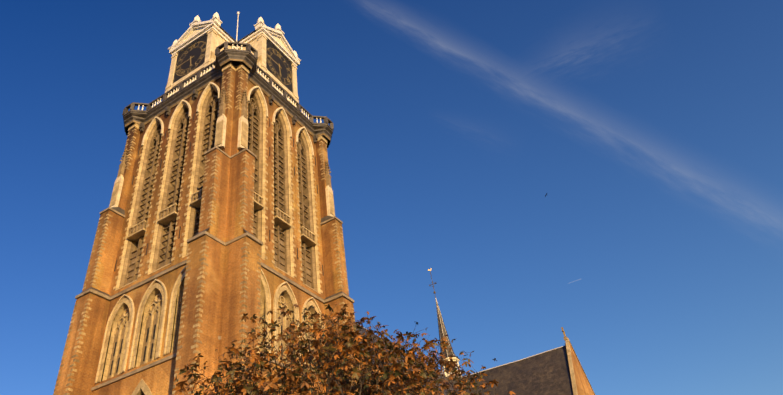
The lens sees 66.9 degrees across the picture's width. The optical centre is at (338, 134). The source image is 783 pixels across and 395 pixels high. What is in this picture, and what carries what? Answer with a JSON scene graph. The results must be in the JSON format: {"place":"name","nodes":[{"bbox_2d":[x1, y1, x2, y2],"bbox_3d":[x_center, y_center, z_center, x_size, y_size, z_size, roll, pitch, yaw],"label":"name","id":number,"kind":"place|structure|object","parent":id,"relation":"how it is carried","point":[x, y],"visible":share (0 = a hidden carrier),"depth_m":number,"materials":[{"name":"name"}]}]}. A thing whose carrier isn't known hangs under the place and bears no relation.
{"place":"outdoors","nodes":[
{"label":"outdoors","id":0,"kind":"place"},
{"bbox_2d":[53,12,359,394],"bbox_3d":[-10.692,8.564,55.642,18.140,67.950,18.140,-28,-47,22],"label":"church tower","id":1,"kind":"structure","parent":0,"point":[218,218],"depth_m":49.55,"materials":[{"name":"brown brick"}]},
{"bbox_2d":[0,0,782,394],"label":"sky","id":2,"kind":"structure","parent":0,"point":[651,131],"materials":[{"name":"blue"}]},
{"bbox_2d":[356,268,594,394],"bbox_3d":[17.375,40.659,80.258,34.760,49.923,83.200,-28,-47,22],"label":"church building","id":3,"kind":"structure","parent":0,"point":[558,371],"depth_m":76.59,"materials":[{"name":"grey tile"}]},
{"label":"ground","id":4,"kind":"structure","parent":0,"visible":0},
{"bbox_2d":[173,343,326,394],"bbox_3d":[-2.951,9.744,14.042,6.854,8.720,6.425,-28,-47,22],"label":"tree","id":5,"kind":"object","parent":4,"relation":"on","point":[289,382],"visible":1,"depth_m":15.47,"materials":[{"name":"brown plant"}]},
{"bbox_2d":[173,303,441,394],"bbox_3d":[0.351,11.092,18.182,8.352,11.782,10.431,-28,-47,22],"label":"tree","id":6,"kind":"object","parent":4,"relation":"on","point":[341,345],"visible":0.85,"depth_m":18.44,"materials":[{"name":"brown plant"}]},
{"bbox_2d":[293,322,514,394],"bbox_3d":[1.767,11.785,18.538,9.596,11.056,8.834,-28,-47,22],"label":"tree","id":7,"kind":"object","parent":4,"relation":"on","point":[420,375],"visible":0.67,"depth_m":18.81,"materials":[{"name":"brown plant"}]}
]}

